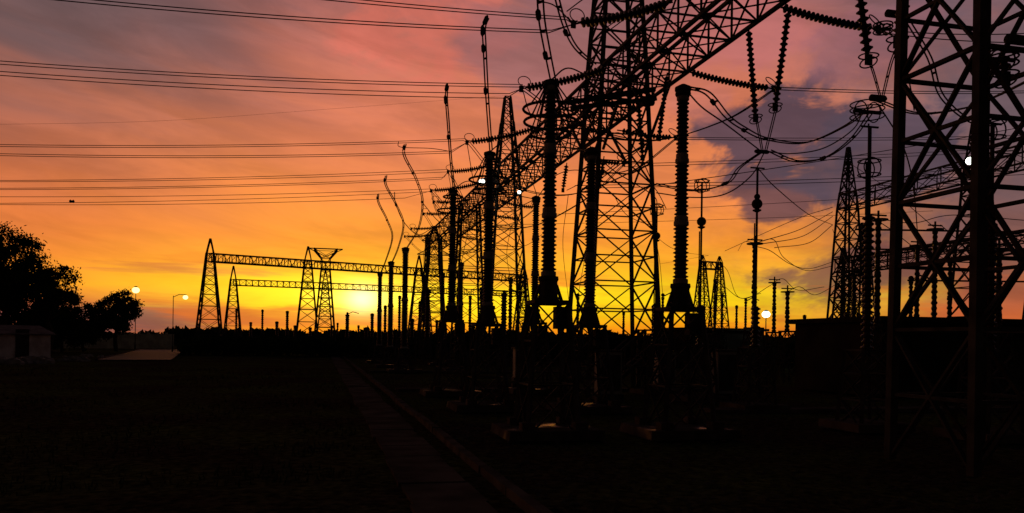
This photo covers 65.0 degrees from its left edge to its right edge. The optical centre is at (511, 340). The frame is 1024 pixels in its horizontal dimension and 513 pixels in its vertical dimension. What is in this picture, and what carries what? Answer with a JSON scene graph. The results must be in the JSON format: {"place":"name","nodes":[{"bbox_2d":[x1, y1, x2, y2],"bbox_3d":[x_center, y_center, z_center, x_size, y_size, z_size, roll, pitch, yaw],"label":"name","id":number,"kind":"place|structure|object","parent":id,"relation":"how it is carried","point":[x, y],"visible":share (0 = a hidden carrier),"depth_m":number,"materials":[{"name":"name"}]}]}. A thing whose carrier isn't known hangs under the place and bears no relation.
{"place":"outdoors","nodes":[
{"label":"outdoors","id":0,"kind":"place"},
{"bbox_2d":[99,349,179,359],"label":"road","id":1,"kind":"structure","parent":0,"point":[154,354],"depth_m":67.21,"materials":[{"name":"asphalt"}]},
{"bbox_2d":[331,355,497,512],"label":"path","id":2,"kind":"structure","parent":0,"point":[427,478],"depth_m":11.15,"materials":[{"name":"concrete"}]},
{"bbox_2d":[0,341,1023,512],"bbox_3d":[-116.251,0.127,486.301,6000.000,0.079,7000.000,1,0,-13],"label":"ground","id":3,"kind":"structure","parent":0,"point":[372,492],"depth_m":12.49,"materials":[{"name":"soil"}]},
{"bbox_2d":[0,251,29,309],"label":"broadleaf tree","id":4,"kind":"object","parent":3,"relation":"on","point":[11,302],"visible":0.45,"depth_m":71.27,"materials":[{"name":"black plant"}]},
{"bbox_2d":[0,355,54,364],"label":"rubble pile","id":5,"kind":"object","parent":3,"relation":"on","point":[42,359],"visible":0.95,"depth_m":46.43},
{"bbox_2d":[0,325,56,358],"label":"white hut","id":6,"kind":"object","parent":3,"relation":"on","point":[16,341],"visible":0.87,"depth_m":53.59,"materials":[{"name":"paint"}]},
{"bbox_2d":[15,329,28,357],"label":"door and windows","id":7,"kind":"structure","parent":6,"relation":"in","point":[22,341],"depth_m":53.33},
{"bbox_2d":[0,221,58,324],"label":"broadleaf tree","id":8,"kind":"object","parent":3,"relation":"on","point":[14,243],"visible":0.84,"depth_m":71.67,"materials":[{"name":"green plant"}]},
{"bbox_2d":[0,296,92,338],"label":"broadleaf tree","id":9,"kind":"object","parent":3,"relation":"on","point":[13,317],"visible":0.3,"depth_m":76.11,"materials":[{"name":"black plant"}]},
{"bbox_2d":[12,264,82,349],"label":"broadleaf tree","id":10,"kind":"object","parent":3,"relation":"on","point":[49,290],"visible":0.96,"depth_m":72.38,"materials":[{"name":"green plant"}]},
{"bbox_2d":[26,294,103,351],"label":"broadleaf tree","id":11,"kind":"object","parent":3,"relation":"on","point":[71,333],"visible":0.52,"depth_m":77.80,"materials":[{"name":"green plant"}]},
{"bbox_2d":[63,304,124,351],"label":"broadleaf tree","id":12,"kind":"object","parent":3,"relation":"on","point":[108,323],"visible":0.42,"depth_m":79.79,"materials":[{"name":"black plant"}]},
{"bbox_2d":[63,332,173,348],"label":"boundary wall","id":13,"kind":"structure","parent":3,"relation":"on","point":[149,341],"depth_m":101.87,"materials":[{"name":"paint"}]},
{"bbox_2d":[93,289,144,350],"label":"broadleaf tree","id":14,"kind":"object","parent":3,"relation":"on","point":[131,310],"visible":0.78,"depth_m":83.43,"materials":[{"name":"black plant"}]},
{"bbox_2d":[0,365,404,495],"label":"grass","id":15,"kind":"structure","parent":3,"relation":"on","point":[184,449],"depth_m":13.59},
{"bbox_2d":[176,335,453,357],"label":"hedge","id":16,"kind":"object","parent":3,"relation":"on","point":[271,344],"visible":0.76,"depth_m":73.46,"materials":[{"name":"green plant"}]},
{"bbox_2d":[310,248,342,352],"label":"transmission tower","id":17,"kind":"structure","parent":3,"relation":"on","point":[315,250],"depth_m":91.34,"materials":[{"name":"metal"}]},
{"bbox_2d":[193,238,531,352],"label":"lattice gantry","id":18,"kind":"object","parent":3,"relation":"on","point":[213,261],"visible":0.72,"depth_m":89.24,"materials":[{"name":"metal"}]},
{"bbox_2d":[223,266,529,340],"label":"lattice gantry","id":19,"kind":"object","parent":3,"relation":"on","point":[238,306],"visible":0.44,"depth_m":119.72,"materials":[{"name":"metal"}]},
{"bbox_2d":[366,272,390,362],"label":"surge arrester","id":20,"kind":"object","parent":3,"relation":"on","point":[379,316],"visible":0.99,"depth_m":56.56,"materials":[{"name":"ceramic"}]},
{"bbox_2d":[374,261,405,367],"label":"surge arrester","id":21,"kind":"object","parent":3,"relation":"on","point":[390,324],"visible":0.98,"depth_m":48.46,"materials":[{"name":"ceramic"}]},
{"bbox_2d":[386,247,422,372],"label":"surge arrester","id":22,"kind":"object","parent":3,"relation":"on","point":[404,315],"visible":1,"depth_m":41.46,"materials":[{"name":"ceramic"}]},
{"bbox_2d":[402,144,423,247],"bbox_3d":[-4.163,-5.676,34.192,0.827,1.887,15.037,1,0,-7],"label":"jumper cable","id":23,"kind":"object","parent":22,"relation":"attached to","point":[408,163],"visible":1,"depth_m":32.37,"materials":[{"name":"metal"}]},
{"bbox_2d":[414,301,434,361],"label":"post insulator","id":24,"kind":"object","parent":3,"relation":"on","point":[419,327],"visible":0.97,"depth_m":59.91,"materials":[{"name":"ceramic"}]},
{"bbox_2d":[421,289,431,362],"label":"post insulator","id":25,"kind":"object","parent":3,"relation":"on","point":[427,312],"visible":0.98,"depth_m":57.85,"materials":[{"name":"ceramic"}]},
{"bbox_2d":[417,229,448,357],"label":"transmission tower","id":26,"kind":"structure","parent":3,"relation":"on","point":[429,266],"depth_m":75.42,"materials":[{"name":"metal"}]},
{"bbox_2d":[427,272,450,364],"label":"current transformer","id":27,"kind":"object","parent":3,"relation":"on","point":[442,297],"visible":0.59,"depth_m":53.88,"materials":[{"name":"ceramic"}]},
{"bbox_2d":[342,356,552,512],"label":"kerb","id":28,"kind":"structure","parent":3,"relation":"on","point":[524,501],"depth_m":10.87,"materials":[{"name":"concrete"}]},
{"bbox_2d":[419,189,482,396],"bbox_3d":[-1.867,-1.502,24.900,1.750,6.391,1.550,1,0,-13],"label":"surge arrester","id":29,"kind":"object","parent":3,"relation":"on","point":[436,389],"visible":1,"depth_m":24.78,"materials":[{"name":"ceramic"}]},
{"bbox_2d":[444,83,454,188],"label":"jumper cable","id":30,"kind":"object","parent":29,"relation":"on","point":[446,89],"visible":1,"depth_m":21.89,"materials":[{"name":"metal"}]},
{"bbox_2d":[442,262,476,370],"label":"current transformer","id":31,"kind":"object","parent":3,"relation":"on","point":[460,304],"visible":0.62,"depth_m":43.88,"materials":[{"name":"ceramic"}]},
{"bbox_2d":[163,325,776,344],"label":"distant trees","id":32,"kind":"object","parent":3,"relation":"on","point":[185,332],"visible":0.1,"depth_m":147.39,"materials":[{"name":"green plant"}]},
{"bbox_2d":[446,151,526,412],"bbox_3d":[-0.595,-1.490,19.900,1.750,6.404,1.550,1,0,-13],"label":"surge arrester","id":33,"kind":"object","parent":3,"relation":"on","point":[467,402],"visible":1,"depth_m":19.77,"materials":[{"name":"ceramic"}]},
{"bbox_2d":[480,15,492,150],"bbox_3d":[-0.552,-5.785,18.428,0.188,2.213,2.963,1,0,1],"label":"jumper cable","id":34,"kind":"object","parent":33,"relation":"attached to","point":[483,46],"visible":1,"depth_m":17.81,"materials":[{"name":"metal"}]},
{"bbox_2d":[505,276,528,368],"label":"post insulator","id":35,"kind":"object","parent":3,"relation":"on","point":[509,316],"visible":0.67,"depth_m":47.91,"materials":[{"name":"ceramic"}]},
{"bbox_2d":[504,195,559,393],"bbox_3d":[0.756,-1.531,26.600,1.750,6.524,1.550,1,0,-13],"label":"current transformer","id":36,"kind":"object","parent":3,"relation":"on","point":[536,199],"visible":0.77,"depth_m":26.50,"materials":[{"name":"ceramic"}]},
{"bbox_2d":[490,78,605,441],"bbox_3d":[0.667,-1.510,14.600,1.750,6.477,1.550,1,0,-13],"label":"surge arrester","id":37,"kind":"object","parent":3,"relation":"on","point":[562,427],"visible":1,"depth_m":14.47,"materials":[{"name":"ceramic"}]},
{"bbox_2d":[535,0,555,78],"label":"jumper cable","id":38,"kind":"object","parent":37,"relation":"attached to","point":[538,19],"visible":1,"depth_m":13.24,"materials":[{"name":"metal"}]},
{"bbox_2d":[546,147,632,413],"bbox_3d":[1.930,-1.523,19.900,1.750,6.539,1.550,1,0,-13],"label":"current transformer","id":39,"kind":"object","parent":3,"relation":"on","point":[589,318],"visible":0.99,"depth_m":19.78,"materials":[{"name":"ceramic"}]},
{"bbox_2d":[592,350,625,399],"bbox_3d":[2.874,1.018,24.000,0.850,1.465,0.600,1,0,-13],"label":"marshalling kiosk","id":40,"kind":"object","parent":3,"relation":"on","point":[616,361],"visible":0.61,"depth_m":23.79,"materials":[{"name":"metal"}]},
{"bbox_2d":[592,350,625,399],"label":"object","id":41,"kind":"structure","parent":40,"relation":"in","point":[615,360],"depth_m":23.79,"materials":[{"name":"metal"}]},
{"bbox_2d":[456,329,794,367],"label":"hedge","id":42,"kind":"object","parent":3,"relation":"on","point":[613,343],"visible":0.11,"depth_m":59.63,"materials":[{"name":"green plant"}]},
{"bbox_2d":[613,329,672,388],"bbox_3d":[4.074,0.689,27.006,2.938,2.159,0.930,1,0,-27],"label":"access stair","id":43,"kind":"object","parent":3,"relation":"on","point":[638,362],"visible":0.41,"depth_m":26.96,"materials":[{"name":"metal"}]},
{"bbox_2d":[629,203,679,394],"bbox_3d":[4.830,-1.409,27.000,1.300,6.392,1.300,1,0,-13],"label":"pantograph disconnector","id":44,"kind":"object","parent":3,"relation":"on","point":[641,390],"visible":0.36,"depth_m":26.94,"materials":[{"name":"metal"}]},
{"bbox_2d":[619,84,741,440],"bbox_3d":[3.151,-1.510,15.000,1.750,6.547,1.550,1,0,-13],"label":"current transformer","id":45,"kind":"object","parent":3,"relation":"on","point":[690,426],"visible":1,"depth_m":14.88,"materials":[{"name":"ceramic"}]},
{"bbox_2d":[691,86,872,143],"bbox_3d":[5.970,-4.697,16.735,2.655,0.313,5.958,1,0,34],"label":"jumper cable","id":46,"kind":"object","parent":45,"relation":"attached to","point":[713,102],"visible":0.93,"depth_m":17.51,"materials":[{"name":"metal"}]},
{"bbox_2d":[670,178,729,401],"bbox_3d":[5.633,-1.520,24.000,1.300,6.637,1.300,1,0,-13],"label":"pantograph disconnector","id":47,"kind":"object","parent":3,"relation":"on","point":[701,221],"visible":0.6,"depth_m":23.93,"materials":[{"name":"metal"}]},
{"bbox_2d":[692,255,729,327],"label":"lattice gantry","id":48,"kind":"object","parent":3,"relation":"on","point":[717,268],"visible":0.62,"depth_m":96.40,"materials":[{"name":"metal"}]},
{"bbox_2d":[708,279,721,363],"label":"disconnector post","id":49,"kind":"object","parent":3,"relation":"on","point":[714,321],"visible":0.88,"depth_m":49.92,"materials":[{"name":"metal"}]},
{"bbox_2d":[662,327,768,367],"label":"switchgear shed","id":50,"kind":"structure","parent":3,"relation":"on","point":[734,337],"depth_m":56.29,"materials":[{"name":"concrete"}]},
{"bbox_2d":[418,0,1023,476],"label":"lattice gantry","id":51,"kind":"object","parent":3,"relation":"on","point":[976,346],"visible":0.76,"depth_m":12.26,"materials":[{"name":"metal"}]},
{"bbox_2d":[429,183,476,192],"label":"insulator string","id":52,"kind":"object","parent":51,"relation":"attached to","point":[449,188],"visible":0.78,"depth_m":43.52,"materials":[{"name":"brown ceramic"}]},
{"bbox_2d":[0,189,429,204],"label":"overhead line","id":53,"kind":"object","parent":52,"relation":"attached to","point":[215,195],"visible":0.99,"depth_m":40.80,"materials":[{"name":"metal"}]},
{"bbox_2d":[446,165,485,173],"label":"insulator string","id":54,"kind":"object","parent":51,"relation":"attached to","point":[464,170],"visible":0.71,"depth_m":40.78,"materials":[{"name":"brown ceramic"}]},
{"bbox_2d":[0,169,446,189],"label":"overhead line","id":55,"kind":"object","parent":54,"relation":"attached to","point":[209,179],"visible":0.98,"depth_m":38.10,"materials":[{"name":"metal"}]},
{"bbox_2d":[464,127,531,144],"bbox_3d":[-0.456,-8.255,32.381,3.015,0.932,0.263,1,0,-13],"label":"insulator string","id":56,"kind":"object","parent":51,"relation":"attached to","point":[495,138],"visible":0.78,"depth_m":32.28,"materials":[{"name":"brown ceramic"}]},
{"bbox_2d":[0,138,465,157],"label":"overhead line","id":57,"kind":"object","parent":56,"relation":"attached to","point":[220,155],"visible":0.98,"depth_m":29.91,"materials":[{"name":"metal"}]},
{"bbox_2d":[467,139,673,195],"bbox_3d":[2.033,-6.662,30.219,8.555,2.446,0.080,1,0,26],"label":"jumper cable","id":58,"kind":"object","parent":56,"relation":"attached to","point":[664,147],"visible":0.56,"depth_m":30.30,"materials":[{"name":"metal"}]},
{"bbox_2d":[518,65,609,91],"bbox_3d":[1.565,-7.860,24.124,2.915,1.027,0.262,1,0,-13],"label":"insulator string","id":59,"kind":"object","parent":51,"relation":"attached to","point":[578,76],"visible":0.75,"depth_m":24.10,"materials":[{"name":"brown ceramic"}]},
{"bbox_2d":[0,61,522,98],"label":"overhead line","id":60,"kind":"object","parent":59,"relation":"attached to","point":[250,79],"visible":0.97,"depth_m":22.16,"materials":[{"name":"metal"}]},
{"bbox_2d":[523,88,771,141],"bbox_3d":[3.972,-6.636,23.555,7.460,1.618,0.043,1,0,4],"label":"jumper cable","id":61,"kind":"object","parent":59,"relation":"attached to","point":[738,113],"visible":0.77,"depth_m":23.56,"materials":[{"name":"metal"}]},
{"bbox_2d":[567,87,656,110],"bbox_3d":[2.937,-6.922,22.963,3.406,0.978,0.576,1,0,-30],"label":"cable tray","id":62,"kind":"object","parent":51,"relation":"attached to","point":[647,101],"visible":0.94,"depth_m":22.99,"materials":[{"name":"metal"}]},
{"bbox_2d":[570,0,672,28],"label":"insulator string","id":63,"kind":"object","parent":51,"relation":"attached to","point":[630,14],"visible":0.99,"depth_m":19.74,"materials":[{"name":"brown ceramic"}]},
{"bbox_2d":[55,0,570,32],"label":"overhead line","id":64,"kind":"object","parent":63,"relation":"attached to","point":[352,20],"visible":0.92,"depth_m":18.57,"materials":[{"name":"metal"}]},
{"bbox_2d":[635,97,644,160],"bbox_3d":[3.840,-6.329,24.049,0.352,1.862,0.190,1,0,-29],"label":"suspension insulator","id":65,"kind":"object","parent":51,"relation":"hanging from","point":[640,127],"visible":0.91,"depth_m":24.00,"materials":[{"name":"brown ceramic"}]},
{"bbox_2d":[617,128,677,140],"bbox_3d":[4.781,-7.284,28.134,2.335,0.445,0.270,1,0,-13],"label":"insulator string","id":66,"kind":"object","parent":51,"relation":"attached to","point":[654,136],"visible":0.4,"depth_m":28.18,"materials":[{"name":"brown ceramic"}]},
{"bbox_2d":[687,135,1019,140],"bbox_3d":[17.478,-8.042,31.242,24.044,2.142,0.174,1,0,-13],"label":"overhead line","id":67,"kind":"object","parent":66,"relation":"attached to","point":[819,140],"visible":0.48,"depth_m":29.86,"materials":[{"name":"metal"}]},
{"bbox_2d":[657,72,668,140],"bbox_3d":[4.374,-6.759,23.250,0.347,1.956,0.160,1,0,26],"label":"suspension insulator","id":68,"kind":"object","parent":51,"relation":"hanging from","point":[663,103],"visible":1,"depth_m":23.21,"materials":[{"name":"brown ceramic"}]},
{"bbox_2d":[690,70,775,91],"bbox_3d":[6.307,-7.437,22.985,2.906,0.436,0.269,1,0,-13],"label":"insulator string","id":69,"kind":"object","parent":51,"relation":"attached to","point":[729,82],"visible":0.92,"depth_m":22.93,"materials":[{"name":"brown ceramic"}]},
{"bbox_2d":[781,87,1023,93],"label":"overhead line","id":70,"kind":"object","parent":69,"relation":"attached to","point":[881,90],"visible":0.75,"depth_m":24.12,"materials":[{"name":"metal"}]},
{"bbox_2d":[745,30,758,121],"bbox_3d":[5.840,-6.470,19.550,0.384,2.281,0.170,1,0,-23],"label":"suspension insulator","id":71,"kind":"object","parent":51,"relation":"hanging from","point":[751,70],"visible":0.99,"depth_m":19.50,"materials":[{"name":"brown ceramic"}]},
{"bbox_2d":[781,4,880,33],"bbox_3d":[7.331,-7.418,18.496,2.811,0.437,0.269,1,0,-13],"label":"insulator string","id":72,"kind":"object","parent":51,"relation":"attached to","point":[825,19],"visible":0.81,"depth_m":18.42,"materials":[{"name":"brown ceramic"}]},
{"bbox_2d":[772,7,791,111],"bbox_3d":[6.249,-6.489,18.606,0.180,2.130,0.861,1,0,-1],"label":"suspension insulator","id":73,"kind":"object","parent":72,"relation":"hanging from","point":[782,54],"visible":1,"depth_m":18.56,"materials":[{"name":"brown ceramic"}]},
{"bbox_2d":[855,0,872,65],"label":"suspension insulator","id":74,"kind":"object","parent":51,"relation":"hanging from","point":[864,25],"visible":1,"depth_m":13.63,"materials":[{"name":"brown ceramic"}]},
{"bbox_2d":[872,9,895,35],"bbox_3d":[6.968,-5.866,14.832,0.629,0.477,0.358,1,0,-13],"label":"corona ring clamp","id":75,"kind":"object","parent":51,"relation":"attached to","point":[890,13],"visible":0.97,"depth_m":14.77,"materials":[{"name":"metal"}]},
{"bbox_2d":[987,33,1023,69],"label":"corona ring clamp","id":76,"kind":"object","parent":51,"relation":"attached to","point":[1013,39],"visible":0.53,"depth_m":11.18,"materials":[{"name":"metal"}]},
{"bbox_2d":[717,291,727,349],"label":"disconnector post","id":77,"kind":"object","parent":3,"relation":"on","point":[721,323],"visible":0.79,"depth_m":54.92,"materials":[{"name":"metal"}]},
{"bbox_2d":[711,349,739,398],"bbox_3d":[6.611,1.045,25.000,0.850,1.515,0.600,1,0,-13],"label":"marshalling kiosk","id":78,"kind":"object","parent":3,"relation":"on","point":[725,361],"visible":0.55,"depth_m":24.75,"materials":[{"name":"metal"}]},
{"bbox_2d":[714,349,739,398],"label":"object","id":79,"kind":"structure","parent":78,"relation":"in","point":[726,362],"depth_m":24.75,"materials":[{"name":"metal"}]},
{"bbox_2d":[738,239,768,389],"bbox_3d":[9.037,-1.038,30.000,0.859,5.742,0.859,1,0,-13],"label":"disconnector post","id":80,"kind":"object","parent":3,"relation":"on","point":[759,338],"visible":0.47,"depth_m":29.96,"materials":[{"name":"metal"}]},
{"bbox_2d":[719,167,790,408],"bbox_3d":[6.375,-1.358,21.000,1.300,6.334,1.300,1,0,-13],"label":"pantograph disconnector","id":81,"kind":"object","parent":3,"relation":"on","point":[757,203],"visible":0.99,"depth_m":20.93,"materials":[{"name":"metal"}]},
{"bbox_2d":[762,277,782,378],"bbox_3d":[13.041,-0.644,40.000,0.859,5.066,0.859,1,0,-13],"label":"disconnector post","id":82,"kind":"object","parent":3,"relation":"on","point":[774,285],"visible":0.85,"depth_m":39.92,"materials":[{"name":"metal"}]},
{"bbox_2d":[775,285,794,382],"bbox_3d":[12.324,-0.298,36.000,0.859,4.354,0.859,1,0,-13],"label":"disconnector post","id":83,"kind":"object","parent":3,"relation":"on","point":[787,316],"visible":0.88,"depth_m":35.94,"materials":[{"name":"metal"}]},
{"bbox_2d":[847,268,861,316],"bbox_3d":[14.453,-0.581,34.000,0.859,4.979,0.859,1,0,-13],"label":"disconnector post","id":84,"kind":"object","parent":3,"relation":"on","point":[853,299],"visible":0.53,"depth_m":33.93,"materials":[{"name":"ceramic"}]},
{"bbox_2d":[819,125,915,432],"bbox_3d":[7.308,-1.291,16.500,1.300,6.226,1.300,1,0,-13],"label":"pantograph disconnector","id":85,"kind":"object","parent":3,"relation":"on","point":[862,424],"visible":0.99,"depth_m":16.43,"materials":[{"name":"metal"}]},
{"bbox_2d":[849,94,886,122],"bbox_3d":[7.299,-4.774,16.500,0.688,0.575,0.688,1,0,31],"label":"corona ring clamp","id":86,"kind":"object","parent":85,"relation":"on","point":[860,111],"visible":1,"depth_m":16.46,"materials":[{"name":"metal"}]},
{"bbox_2d":[768,113,871,162],"bbox_3d":[7.101,-4.424,18.115,0.743,0.550,3.257,1,0,-20],"label":"jumper cable","id":87,"kind":"object","parent":86,"relation":"attached to","point":[853,136],"visible":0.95,"depth_m":18.40,"materials":[{"name":"metal"}]},
{"bbox_2d":[754,149,768,153],"bbox_3d":[6.066,-4.582,19.502,0.380,0.100,0.100,1,0,-13],"label":"conductor clamp","id":88,"kind":"object","parent":87,"relation":"attached to","point":[761,151],"visible":1,"depth_m":19.47,"materials":[{"name":"metal"}]},
{"bbox_2d":[653,153,759,190],"bbox_3d":[5.063,-4.257,20.809,0.315,0.757,3.382,1,0,-42],"label":"jumper cable","id":89,"kind":"object","parent":88,"relation":"attached to","point":[739,167],"visible":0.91,"depth_m":20.47,"materials":[{"name":"metal"}]},
{"bbox_2d":[875,81,1023,114],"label":"jumper cable","id":90,"kind":"object","parent":86,"relation":"attached to","point":[995,96],"visible":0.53,"depth_m":15.54,"materials":[{"name":"metal"}]},
{"bbox_2d":[857,210,888,397],"bbox_3d":[11.820,-1.165,26.000,0.859,6.075,0.859,1,0,-13],"label":"disconnector post","id":91,"kind":"object","parent":3,"relation":"on","point":[876,327],"visible":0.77,"depth_m":25.93,"materials":[{"name":"metal"}]},
{"bbox_2d":[794,322,1023,396],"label":"walls","id":92,"kind":"structure","parent":3,"relation":"on","point":[820,348],"depth_m":27.91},
{"bbox_2d":[786,316,1023,324],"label":"roof","id":93,"kind":"structure","parent":92,"relation":"on","point":[906,319],"depth_m":27.33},
{"bbox_2d":[909,241,919,316],"bbox_3d":[16.118,-1.071,32.000,0.859,6.007,0.859,1,0,-13],"label":"disconnector post","id":94,"kind":"object","parent":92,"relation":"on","point":[917,274],"visible":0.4,"depth_m":31.93,"materials":[{"name":"ceramic"}]},
{"bbox_2d":[926,221,943,316],"bbox_3d":[15.764,-1.259,30.000,0.859,6.372,0.859,1,0,-13],"label":"disconnector post","id":95,"kind":"object","parent":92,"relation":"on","point":[934,282],"visible":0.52,"depth_m":29.93,"materials":[{"name":"ceramic"}]},
{"bbox_2d":[911,337,1012,391],"bbox_3d":[19.084,0.967,28.326,11.800,1.980,2.594,1,0,-28],"label":"door and windows","id":96,"kind":"structure","parent":92,"relation":"attached to","point":[923,350],"depth_m":26.81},
{"bbox_2d":[826,125,1023,318],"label":"lattice gantry","id":97,"kind":"object","parent":3,"relation":"on","point":[847,172],"visible":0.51,"depth_m":43.65,"materials":[{"name":"metal"}]},
{"bbox_2d":[502,128,1023,224],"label":"overhead line","id":98,"kind":"object","parent":97,"relation":"attached to","point":[777,183],"visible":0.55,"depth_m":33.87,"materials":[{"name":"metal"}]},
{"bbox_2d":[625,148,1023,166],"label":"overhead line","id":99,"kind":"object","parent":97,"relation":"attached to","point":[794,158],"visible":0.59,"depth_m":33.83,"materials":[{"name":"metal"}]},
{"bbox_2d":[831,230,1023,317],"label":"lattice gantry","id":100,"kind":"object","parent":3,"relation":"on","point":[885,254],"visible":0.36,"depth_m":42.99,"materials":[{"name":"metal"}]},
{"bbox_2d":[846,222,1023,318],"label":"lattice gantry","id":101,"kind":"object","parent":3,"relation":"on","point":[873,262],"visible":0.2,"depth_m":69.43,"materials":[{"name":"metal"}]},
{"bbox_2d":[933,119,1023,443],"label":"pantograph disconnector","id":102,"kind":"object","parent":3,"relation":"on","point":[1013,436],"visible":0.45,"depth_m":14.91,"materials":[{"name":"metal"}]},
{"bbox_2d":[908,24,999,122],"bbox_3d":[8.051,-4.756,14.380,2.568,1.709,0.315,1,0,-24],"label":"jumper cable","id":103,"kind":"object","parent":102,"relation":"attached to","point":[935,72],"visible":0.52,"depth_m":13.99,"materials":[{"name":"metal"}]},
{"bbox_2d":[991,239,1016,404],"bbox_3d":[14.525,-0.555,24.000,0.859,4.931,0.859,1,0,-13],"label":"disconnector post","id":104,"kind":"object","parent":3,"relation":"on","point":[998,314],"visible":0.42,"depth_m":23.90,"materials":[{"name":"metal"}]},
{"bbox_2d":[0,0,1023,336],"label":"sky","id":105,"kind":"structure","parent":0,"point":[160,250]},
{"bbox_2d":[555,0,595,64],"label":"jumper cable","id":106,"kind":"object","parent":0,"point":[567,35],"visible":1,"depth_m":13.95,"materials":[{"name":"metal"}]},
{"bbox_2d":[372,375,1023,512],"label":"gravel","id":107,"kind":"structure","parent":0,"point":[764,473],"depth_m":12.01,"materials":[{"name":"gravel"}]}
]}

